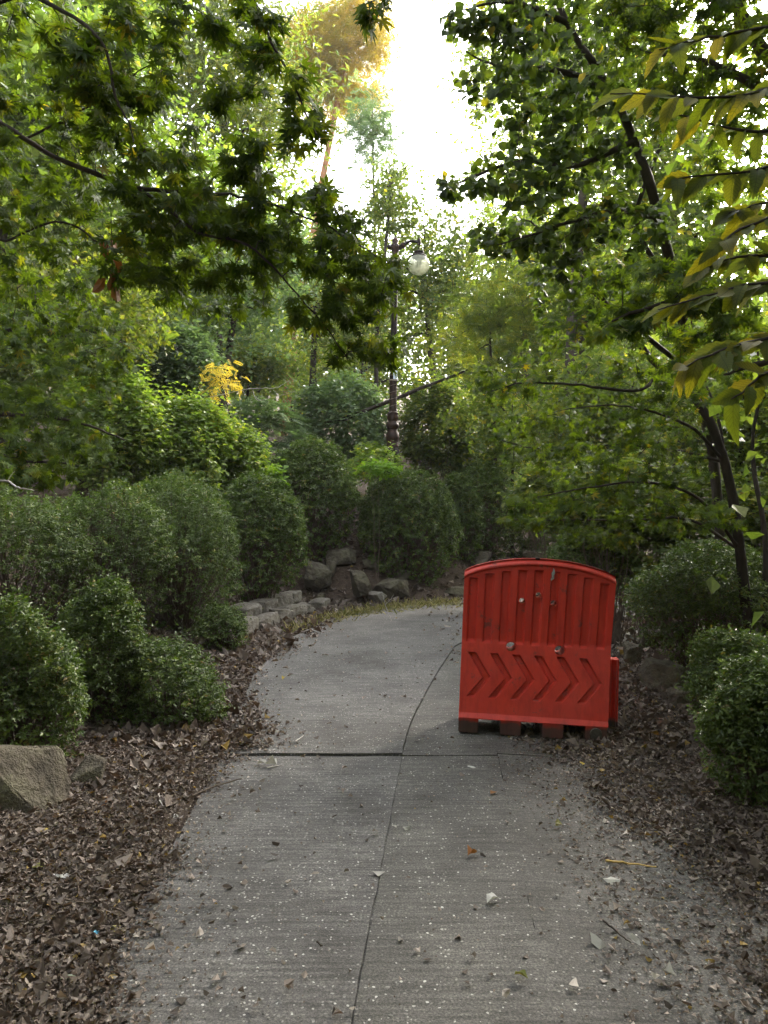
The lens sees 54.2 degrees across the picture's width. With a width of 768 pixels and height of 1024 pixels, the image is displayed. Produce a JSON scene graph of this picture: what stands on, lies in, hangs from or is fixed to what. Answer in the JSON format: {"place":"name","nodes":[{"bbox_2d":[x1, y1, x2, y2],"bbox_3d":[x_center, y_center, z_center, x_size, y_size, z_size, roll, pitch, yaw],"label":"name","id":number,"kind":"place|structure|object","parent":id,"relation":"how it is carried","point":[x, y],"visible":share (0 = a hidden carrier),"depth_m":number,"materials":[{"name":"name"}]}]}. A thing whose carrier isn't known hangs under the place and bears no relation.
{"place":"outdoors","nodes":[
{"label":"outdoors","id":0,"kind":"place"},
{"bbox_2d":[0,373,767,1023],"bbox_3d":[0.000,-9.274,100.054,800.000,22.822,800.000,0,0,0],"label":"ground","id":1,"kind":"structure","parent":0,"point":[340,581],"depth_m":8.96,"materials":[{"name":"soil"}]},
{"bbox_2d":[7,949,48,973],"bbox_3d":[-1.189,1.488,2.481,0.245,0.013,0.026,0,0,34],"label":"stick","id":2,"kind":"object","parent":1,"relation":"on","point":[18,959],"visible":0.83,"depth_m":2.49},
{"bbox_2d":[0,262,62,499],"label":"forest tree","id":3,"kind":"object","parent":1,"relation":"on","point":[10,371],"visible":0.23,"depth_m":11.19,"materials":[{"name":"green plant"}]},
{"bbox_2d":[0,745,70,813],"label":"rock","id":4,"kind":"object","parent":1,"relation":"on","point":[31,777],"visible":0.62,"depth_m":3.75,"materials":[{"name":"stone"}]},
{"bbox_2d":[0,583,92,757],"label":"boxwood bush","id":5,"kind":"object","parent":1,"relation":"on","point":[36,650],"visible":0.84,"depth_m":4.21,"materials":[{"name":"green plant"}]},
{"bbox_2d":[0,485,102,629],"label":"boxwood bush","id":6,"kind":"object","parent":1,"relation":"on","point":[19,521],"visible":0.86,"depth_m":7.03,"materials":[{"name":"green plant"}]},
{"bbox_2d":[0,298,150,493],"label":"maple tree","id":7,"kind":"object","parent":1,"relation":"on","point":[39,408],"visible":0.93,"depth_m":5.30,"materials":[{"name":"green plant"}]},
{"bbox_2d":[70,754,106,784],"bbox_3d":[-1.649,1.449,4.157,0.202,0.173,0.166,0,0,0],"label":"rock","id":8,"kind":"object","parent":1,"relation":"on","point":[91,766],"visible":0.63,"depth_m":4.13,"materials":[{"name":"stone"}]},
{"bbox_2d":[0,0,187,494],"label":"forest tree","id":9,"kind":"object","parent":1,"relation":"on","point":[88,14],"visible":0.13,"depth_m":12.49,"materials":[{"name":"green plant"}]},
{"bbox_2d":[0,227,190,530],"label":"forest tree","id":10,"kind":"object","parent":1,"relation":"on","point":[106,299],"visible":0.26,"depth_m":11.86,"materials":[{"name":"green plant"}]},
{"bbox_2d":[52,564,157,728],"bbox_3d":[-1.981,1.134,5.298,0.766,1.524,0.806,0,0,0],"label":"boxwood bush","id":11,"kind":"object","parent":1,"relation":"on","point":[120,618],"visible":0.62,"depth_m":5.16,"materials":[{"name":"green plant"}]},
{"bbox_2d":[32,476,181,627],"bbox_3d":[-2.875,0.598,7.901,1.539,1.951,1.498,0,0,-28],"label":"boxwood bush","id":12,"kind":"object","parent":1,"relation":"on","point":[97,537],"visible":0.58,"depth_m":7.72,"materials":[{"name":"green plant"}]},
{"bbox_2d":[0,0,219,464],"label":"forest tree","id":13,"kind":"object","parent":1,"relation":"on","point":[149,7],"visible":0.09,"depth_m":14.72,"materials":[{"name":"green plant"}]},
{"bbox_2d":[0,1,228,526],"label":"distant woods","id":14,"kind":"object","parent":1,"relation":"on","point":[38,156],"visible":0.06,"depth_m":12.10,"materials":[{"name":"green plant"}]},
{"bbox_2d":[48,358,191,573],"bbox_3d":[-3.947,-0.690,11.003,2.176,3.301,1.754,0,0,0],"label":"leafy shrub","id":15,"kind":"object","parent":1,"relation":"on","point":[138,412],"visible":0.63,"depth_m":10.72,"materials":[{"name":"green plant"}]},
{"bbox_2d":[6,44,290,500],"bbox_3d":[-5.094,-4.657,15.181,6.591,9.078,6.500,0,0,0],"label":"forest tree","id":16,"kind":"object","parent":1,"relation":"on","point":[163,132],"visible":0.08,"depth_m":14.50,"materials":[{"name":"green plant"}]},
{"bbox_2d":[98,624,239,729],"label":"boxwood bush","id":17,"kind":"object","parent":1,"relation":"on","point":[196,679],"visible":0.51,"depth_m":5.30,"materials":[{"name":"green plant"}]},
{"bbox_2d":[95,465,245,635],"bbox_3d":[-2.517,0.593,8.814,1.800,2.336,1.619,0,0,0],"label":"boxwood bush","id":18,"kind":"object","parent":1,"relation":"on","point":[177,608],"visible":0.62,"depth_m":8.57,"materials":[{"name":"green plant"}]},
{"bbox_2d":[117,375,245,567],"bbox_3d":[-3.295,-0.604,11.851,2.165,3.098,1.972,0,0,0],"label":"leafy shrub","id":19,"kind":"object","parent":1,"relation":"on","point":[207,460],"visible":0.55,"depth_m":11.50,"materials":[{"name":"green plant"}]},
{"bbox_2d":[126,305,238,510],"bbox_3d":[-3.853,-1.841,14.072,2.244,4.054,1.988,0,0,0],"label":"leafy shrub","id":20,"kind":"object","parent":1,"relation":"on","point":[199,352],"visible":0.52,"depth_m":13.65,"materials":[{"name":"green plant"}]},
{"bbox_2d":[137,466,231,614],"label":"boxwood bush","id":21,"kind":"object","parent":1,"relation":"on","point":[177,473],"visible":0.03,"depth_m":9.75,"materials":[{"name":"green plant"}]},
{"bbox_2d":[0,0,415,377],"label":"maple tree","id":22,"kind":"object","parent":1,"relation":"on","point":[79,82],"visible":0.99,"depth_m":3.14,"materials":[{"name":"green plant"}]},
{"bbox_2d":[0,471,33,490],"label":"bare twig","id":23,"kind":"object","parent":22,"relation":"attached to","point":[14,485],"visible":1,"depth_m":4.38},
{"bbox_2d":[92,218,122,301],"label":"hanging dead leaves","id":24,"kind":"object","parent":22,"relation":"attached to","point":[99,285],"visible":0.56,"depth_m":3.31,"materials":[{"name":"orange plant"}]},
{"bbox_2d":[189,594,251,651],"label":"boxwood bush","id":25,"kind":"object","parent":1,"relation":"on","point":[208,626],"visible":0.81,"depth_m":8.19,"materials":[{"name":"green plant"}]},
{"bbox_2d":[195,360,249,417],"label":"yellow sapling","id":26,"kind":"object","parent":1,"relation":"on","point":[219,376],"visible":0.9,"depth_m":13.47,"materials":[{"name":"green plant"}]},
{"bbox_2d":[211,382,293,400],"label":"bare twig","id":27,"kind":"object","parent":26,"relation":"attached to","point":[253,392],"visible":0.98,"depth_m":13.41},
{"bbox_2d":[11,146,441,432],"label":"distant woods","id":28,"kind":"object","parent":1,"relation":"on","point":[298,189],"visible":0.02,"depth_m":33.25,"materials":[{"name":"green plant"}]},
{"bbox_2d":[180,411,277,569],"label":"leafy shrub","id":29,"kind":"object","parent":1,"relation":"on","point":[249,447],"visible":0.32,"depth_m":12.32,"materials":[{"name":"green plant"}]},
{"bbox_2d":[140,157,341,410],"bbox_3d":[-3.534,-4.179,17.152,5.334,7.935,5.172,0,0,-26],"label":"forest tree","id":30,"kind":"object","parent":1,"relation":"on","point":[257,312],"visible":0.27,"depth_m":16.73,"materials":[{"name":"green plant"}]},
{"bbox_2d":[125,0,375,414],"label":"chestnut tree","id":31,"kind":"object","parent":1,"relation":"on","point":[267,118],"visible":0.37,"depth_m":18.24,"materials":[{"name":"green plant"}]},
{"bbox_2d":[205,468,311,606],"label":"boxwood bush","id":32,"kind":"object","parent":1,"relation":"on","point":[257,501],"visible":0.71,"depth_m":10.89,"materials":[{"name":"green plant"}]},
{"bbox_2d":[213,324,308,422],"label":"forest tree","id":33,"kind":"object","parent":1,"relation":"on","point":[269,368],"visible":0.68,"depth_m":19.72,"materials":[{"name":"green plant"}]},
{"bbox_2d":[241,449,289,571],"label":"leafy shrub","id":34,"kind":"object","parent":1,"relation":"on","point":[275,473],"visible":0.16,"depth_m":13.22,"materials":[{"name":"green plant"}]},
{"bbox_2d":[218,385,319,474],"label":"leafy shrub","id":35,"kind":"object","parent":1,"relation":"on","point":[266,414],"visible":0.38,"depth_m":16.27,"materials":[{"name":"green plant"}]},
{"bbox_2d":[218,590,330,637],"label":"stone kerb","id":36,"kind":"structure","parent":1,"relation":"on","point":[266,611],"depth_m":10.74,"materials":[{"name":"stone"}]},
{"bbox_2d":[263,433,363,565],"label":"boxwood bush","id":37,"kind":"object","parent":1,"relation":"on","point":[312,484],"visible":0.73,"depth_m":13.92,"materials":[{"name":"green plant"}]},
{"bbox_2d":[303,560,331,591],"bbox_3d":[-1.185,1.150,13.438,0.505,0.568,0.433,0,0,0],"label":"rock","id":38,"kind":"object","parent":1,"relation":"on","point":[317,576],"visible":0.98,"depth_m":13.27,"materials":[{"name":"stone"}]},
{"bbox_2d":[326,560,336,576],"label":"rock","id":39,"kind":"object","parent":1,"relation":"on","point":[332,565],"visible":0.6,"depth_m":13.54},
{"bbox_2d":[243,208,426,434],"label":"forest tree","id":40,"kind":"object","parent":1,"relation":"on","point":[315,357],"visible":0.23,"depth_m":21.89,"materials":[{"name":"green plant"}]},
{"bbox_2d":[325,548,355,565],"bbox_3d":[-0.801,0.854,14.032,0.569,0.386,0.453,0,0,0],"label":"rock","id":41,"kind":"object","parent":1,"relation":"on","point":[344,556],"visible":0.78,"depth_m":13.87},
{"bbox_2d":[285,368,408,494],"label":"leafy shrub","id":42,"kind":"object","parent":1,"relation":"on","point":[346,402],"visible":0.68,"depth_m":17.53,"materials":[{"name":"green plant"}]},
{"bbox_2d":[324,367,471,425],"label":"dead branch","id":43,"kind":"object","parent":42,"relation":"attached to","point":[386,402],"visible":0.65,"depth_m":17.00,"materials":[{"name":"wood"}]},
{"bbox_2d":[264,0,430,435],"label":"pine tree","id":44,"kind":"object","parent":1,"relation":"on","point":[343,36],"visible":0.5,"depth_m":30.54,"materials":[{"name":"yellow plant"}]},
{"bbox_2d":[349,569,371,598],"bbox_3d":[-0.409,1.262,13.027,0.402,0.514,0.538,0,0,0],"label":"rock","id":45,"kind":"object","parent":1,"relation":"on","point":[361,585],"visible":0.91,"depth_m":12.81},
{"bbox_2d":[2,622,722,757],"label":"leaf litter","id":46,"kind":"object","parent":1,"relation":"on","point":[184,733],"visible":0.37,"depth_m":5.23,"materials":[{"name":"plant"}]},
{"bbox_2d":[639,624,670,648],"bbox_3d":[2.628,1.211,7.224,0.316,0.248,0.255,0,0,0],"label":"rock","id":47,"kind":"object","parent":46,"relation":"on","point":[642,641],"visible":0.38,"depth_m":7.19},
{"bbox_2d":[270,273,462,444],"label":"forest tree","id":48,"kind":"object","parent":1,"relation":"on","point":[386,382],"visible":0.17,"depth_m":27.28,"materials":[{"name":"green plant"}]},
{"bbox_2d":[362,557,379,570],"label":"rock","id":49,"kind":"object","parent":1,"relation":"on","point":[367,563],"visible":0.77,"depth_m":13.84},
{"bbox_2d":[281,595,462,632],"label":"dry grass","id":50,"kind":"structure","parent":1,"relation":"on","point":[414,603],"depth_m":11.70,"materials":[{"name":"plant"}]},
{"bbox_2d":[315,68,430,444],"bbox_3d":[-0.427,-8.218,25.021,3.922,13.178,3.553,0,0,0],"label":"feathery tree","id":51,"kind":"object","parent":1,"relation":"on","point":[374,130],"visible":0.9,"depth_m":24.66,"materials":[{"name":"green plant"}]},
{"bbox_2d":[368,591,386,601],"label":"rock","id":52,"kind":"object","parent":1,"relation":"on","point":[376,595],"visible":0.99,"depth_m":12.72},
{"bbox_2d":[353,454,402,583],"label":"tree","id":53,"kind":"object","parent":1,"relation":"on","point":[377,470],"visible":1,"depth_m":13.46,"materials":[{"name":"green plant"}]},
{"bbox_2d":[0,508,761,666],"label":"leaf litter","id":54,"kind":"object","parent":1,"relation":"on","point":[253,636],"visible":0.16,"depth_m":9.78,"materials":[{"name":"plant"}]},
{"bbox_2d":[343,422,418,499],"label":"leafy shrub","id":55,"kind":"object","parent":1,"relation":"on","point":[373,453],"visible":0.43,"depth_m":15.47,"materials":[{"name":"green plant"}]},
{"bbox_2d":[372,578,409,599],"bbox_3d":[0.106,1.362,13.320,0.708,0.387,0.434,0,0,0],"label":"rock","id":56,"kind":"object","parent":1,"relation":"on","point":[391,587],"visible":0.84,"depth_m":13.18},
{"bbox_2d":[352,148,430,440],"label":"forest tree","id":57,"kind":"object","parent":1,"relation":"on","point":[390,202],"visible":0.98,"depth_m":22.03,"materials":[{"name":"green plant"}]},
{"bbox_2d":[391,571,410,579],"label":"rock","id":58,"kind":"object","parent":1,"relation":"on","point":[404,576],"visible":0.29,"depth_m":13.81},
{"bbox_2d":[384,237,429,520],"bbox_3d":[0.483,-2.731,16.016,0.926,6.290,0.474,1,0,0],"label":"street lamp","id":59,"kind":"object","parent":1,"relation":"on","point":[420,263],"visible":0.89,"depth_m":15.94,"materials":[{"name":"brown metal"}]},
{"bbox_2d":[354,465,464,588],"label":"boxwood bush","id":60,"kind":"object","parent":1,"relation":"on","point":[425,514],"visible":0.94,"depth_m":13.78,"materials":[{"name":"green plant"}]},
{"bbox_2d":[361,162,504,475],"bbox_3d":[1.577,-5.856,23.234,4.905,9.820,4.975,0,0,-29],"label":"forest tree","id":61,"kind":"object","parent":1,"relation":"on","point":[431,278],"visible":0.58,"depth_m":22.39,"materials":[{"name":"green plant"}]},
{"bbox_2d":[397,371,484,495],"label":"leafy shrub","id":62,"kind":"object","parent":1,"relation":"on","point":[415,440],"visible":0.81,"depth_m":18.14,"materials":[{"name":"green plant"}]},
{"bbox_2d":[445,586,463,595],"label":"rock","id":63,"kind":"object","parent":1,"relation":"on","point":[455,590],"visible":0.76,"depth_m":13.83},
{"bbox_2d":[433,470,488,563],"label":"boxwood bush","id":64,"kind":"object","parent":1,"relation":"on","point":[461,494],"visible":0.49,"depth_m":15.15,"materials":[{"name":"green plant"}]},
{"bbox_2d":[471,551,491,565],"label":"rock","id":65,"kind":"object","parent":1,"relation":"on","point":[482,557],"visible":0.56,"depth_m":15.25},
{"bbox_2d":[447,459,523,560],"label":"boxwood bush","id":66,"kind":"object","parent":1,"relation":"on","point":[485,480],"visible":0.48,"depth_m":15.90,"materials":[{"name":"green plant"}]},
{"bbox_2d":[434,425,536,527],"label":"leafy shrub","id":67,"kind":"object","parent":1,"relation":"on","point":[466,466],"visible":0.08,"depth_m":18.53,"materials":[{"name":"green plant"}]},
{"bbox_2d":[406,258,578,551],"bbox_3d":[2.333,-2.194,16.312,3.794,6.533,3.357,0,0,0],"label":"feathery tree","id":68,"kind":"object","parent":1,"relation":"on","point":[472,329],"visible":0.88,"depth_m":16.22,"materials":[{"name":"green plant"}]},
{"bbox_2d":[432,356,562,558],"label":"forest tree","id":69,"kind":"object","parent":1,"relation":"on","point":[484,414],"visible":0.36,"depth_m":16.69,"materials":[{"name":"green plant"}]},
{"bbox_2d":[415,65,589,479],"bbox_3d":[4.107,-6.847,23.409,5.289,12.391,5.842,0,0,33],"label":"feathery tree","id":70,"kind":"object","parent":1,"relation":"on","point":[485,203],"visible":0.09,"depth_m":23.48,"materials":[{"name":"green plant"}]},
{"bbox_2d":[431,0,622,377],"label":"forest tree","id":71,"kind":"object","parent":1,"relation":"on","point":[481,54],"visible":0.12,"depth_m":29.98,"materials":[{"name":"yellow plant"}]},
{"bbox_2d":[496,459,568,595],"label":"leafy shrub","id":72,"kind":"object","parent":1,"relation":"on","point":[522,488],"visible":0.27,"depth_m":12.86,"materials":[{"name":"green plant"}]},
{"bbox_2d":[499,477,566,558],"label":"boxwood bush","id":73,"kind":"object","parent":1,"relation":"on","point":[522,542],"visible":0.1,"depth_m":16.52,"materials":[{"name":"green plant"}]},
{"bbox_2d":[523,550,547,558],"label":"rock","id":74,"kind":"object","parent":1,"relation":"on","point":[527,554],"visible":0.3,"depth_m":15.06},
{"bbox_2d":[429,151,721,432],"bbox_3d":[4.507,-3.895,16.777,5.860,10.156,5.100,0,0,-28],"label":"forest tree","id":75,"kind":"object","parent":1,"relation":"on","point":[602,258],"visible":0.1,"depth_m":16.93,"materials":[{"name":"green plant"}]},
{"bbox_2d":[386,163,767,468],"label":"distant woods","id":76,"kind":"object","parent":1,"relation":"on","point":[509,354],"visible":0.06,"depth_m":31.71,"materials":[{"name":"green plant"}]},
{"bbox_2d":[430,0,729,630],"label":"round leaf tree","id":77,"kind":"object","parent":1,"relation":"on","point":[545,240],"visible":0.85,"depth_m":5.21,"materials":[{"name":"green plant"}]},
{"bbox_2d":[540,525,635,611],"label":"boxwood bush","id":78,"kind":"object","parent":1,"relation":"on","point":[574,554],"visible":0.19,"depth_m":9.36,"materials":[{"name":"green plant"}]},
{"bbox_2d":[487,316,709,514],"bbox_3d":[3.402,-0.643,11.976,3.756,4.837,3.916,0,0,0],"label":"forest tree","id":79,"kind":"object","parent":1,"relation":"on","point":[597,366],"visible":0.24,"depth_m":11.37,"materials":[{"name":"green plant"}]},
{"bbox_2d":[466,0,750,566],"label":"forest tree","id":80,"kind":"object","parent":1,"relation":"on","point":[582,201],"visible":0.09,"depth_m":13.20,"materials":[{"name":"green plant"}]},
{"bbox_2d":[540,449,686,646],"bbox_3d":[2.732,0.394,8.964,1.740,2.552,1.474,0,0,16],"label":"leafy shrub","id":81,"kind":"object","parent":1,"relation":"on","point":[616,628],"visible":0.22,"depth_m":8.83,"materials":[{"name":"green plant"}]},
{"bbox_2d":[460,281,767,636],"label":"maple tree","id":82,"kind":"object","parent":1,"relation":"on","point":[569,505],"visible":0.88,"depth_m":5.97,"materials":[{"name":"green plant"}]},
{"bbox_2d":[622,641,641,664],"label":"rock","id":83,"kind":"object","parent":1,"relation":"on","point":[632,652],"visible":0.5,"depth_m":7.55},
{"bbox_2d":[598,463,710,642],"bbox_3d":[3.193,0.542,8.972,1.280,2.269,1.189,0,0,31],"label":"leafy shrub","id":84,"kind":"object","parent":1,"relation":"on","point":[638,566],"visible":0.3,"depth_m":8.77,"materials":[{"name":"green plant"}]},
{"bbox_2d":[543,21,767,588],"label":"forest tree","id":85,"kind":"object","parent":1,"relation":"on","point":[693,214],"visible":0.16,"depth_m":13.12,"materials":[{"name":"green plant"}]},
{"bbox_2d":[546,124,767,571],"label":"distant woods","id":86,"kind":"object","parent":1,"relation":"on","point":[765,319],"visible":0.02,"depth_m":16.33,"materials":[{"name":"green plant"}]},
{"bbox_2d":[552,3,767,626],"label":"distant woods","id":87,"kind":"object","parent":1,"relation":"on","point":[713,584],"visible":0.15,"depth_m":6.69,"materials":[{"name":"green plant"}]},
{"bbox_2d":[638,657,686,688],"bbox_3d":[2.423,1.450,6.529,0.384,0.344,0.324,0,0,0],"label":"rock","id":88,"kind":"object","parent":1,"relation":"on","point":[653,672],"visible":0.6,"depth_m":6.42,"materials":[{"name":"stone"}]},
{"bbox_2d":[566,0,767,387],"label":"maple tree","id":89,"kind":"object","parent":1,"relation":"on","point":[654,18],"visible":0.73,"depth_m":4.02,"materials":[{"name":"green plant"}]},
{"bbox_2d":[588,25,767,445],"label":"toothed leaf tree","id":90,"kind":"object","parent":1,"relation":"on","point":[694,369],"visible":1,"depth_m":1.84,"materials":[{"name":"green plant"}]},
{"bbox_2d":[665,686,699,707],"bbox_3d":[2.353,1.474,5.905,0.264,0.224,0.198,0,0,0],"label":"rock","id":91,"kind":"object","parent":1,"relation":"on","point":[675,696],"visible":0.41,"depth_m":5.83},
{"bbox_2d":[601,303,767,627],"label":"forest tree","id":92,"kind":"object","parent":1,"relation":"on","point":[734,450],"visible":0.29,"depth_m":10.18,"materials":[{"name":"green plant"}]},
{"bbox_2d":[617,527,767,675],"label":"boxwood bush","id":93,"kind":"object","parent":1,"relation":"on","point":[711,556],"visible":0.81,"depth_m":6.49,"materials":[{"name":"green plant"}]},
{"bbox_2d":[646,460,767,631],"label":"leafy shrub","id":94,"kind":"object","parent":1,"relation":"on","point":[750,502],"visible":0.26,"depth_m":9.06,"materials":[{"name":"green plant"}]},
{"bbox_2d":[672,621,767,735],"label":"boxwood bush","id":95,"kind":"object","parent":1,"relation":"on","point":[703,677],"visible":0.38,"depth_m":4.93,"materials":[{"name":"green plant"}]},
{"bbox_2d":[686,634,767,811],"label":"boxwood bush","id":96,"kind":"object","parent":1,"relation":"on","point":[737,719],"visible":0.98,"depth_m":3.81,"materials":[{"name":"green plant"}]},
{"bbox_2d":[29,0,767,385],"label":"sky","id":97,"kind":"structure","parent":0,"point":[434,111],"materials":[{"name":"white"}]},
{"bbox_2d":[79,595,767,1023],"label":"path","id":98,"kind":"structure","parent":0,"point":[441,865],"depth_m":3.10,"materials":[{"name":"concrete"}]},
{"bbox_2d":[191,778,241,796],"bbox_3d":[-0.919,1.505,4.112,0.028,0.011,0.340,0,0,38],"label":"stick","id":99,"kind":"object","parent":98,"relation":"on","point":[192,795],"visible":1,"depth_m":4.10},
{"bbox_2d":[0,672,767,1023],"bbox_3d":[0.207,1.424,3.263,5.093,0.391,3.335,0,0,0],"label":"leaf litter","id":100,"kind":"object","parent":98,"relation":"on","point":[74,998],"visible":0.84,"depth_m":3.24,"materials":[{"name":"plant"}]},
{"bbox_2d":[117,617,767,1022],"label":"aggregate pebbles","id":101,"kind":"object","parent":98,"relation":"on","point":[411,831],"visible":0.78,"depth_m":3.10,"materials":[{"name":"stone"}]},
{"bbox_2d":[458,557,618,740],"bbox_3d":[1.113,0.929,5.309,1.121,1.210,0.472,2,0,6],"label":"traffic barrier","id":102,"kind":"object","parent":98,"relation":"on","point":[531,675],"visible":1,"depth_m":5.23,"materials":[{"name":"red plastic"}]},
{"bbox_2d":[590,932,605,948],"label":"fallen leaf","id":103,"kind":"object","parent":98,"relation":"on","point":[597,942],"visible":1,"depth_m":2.64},
{"bbox_2d":[603,877,619,885],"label":"fallen leaf","id":104,"kind":"object","parent":98,"relation":"on","point":[610,880],"visible":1,"depth_m":3.10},
{"bbox_2d":[602,920,630,942],"bbox_3d":[0.839,1.514,2.709,0.010,0.011,0.149,0,0,-22],"label":"stick","id":105,"kind":"object","parent":98,"relation":"on","point":[610,926],"visible":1,"depth_m":2.71,"materials":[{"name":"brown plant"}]},
{"bbox_2d":[605,859,655,867],"bbox_3d":[1.070,1.524,3.253,0.211,0.019,0.014,0,0,9],"label":"stick","id":106,"kind":"object","parent":98,"relation":"on","point":[612,861],"visible":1,"depth_m":3.25,"materials":[{"name":"wood"}]},
{"bbox_2d":[626,933,640,945],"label":"fallen leaf","id":107,"kind":"object","parent":98,"relation":"on","point":[633,937],"visible":1,"depth_m":2.64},
{"bbox_2d":[662,960,676,975],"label":"fallen leaf","id":108,"kind":"object","parent":98,"relation":"on","point":[668,969],"visible":1,"depth_m":2.47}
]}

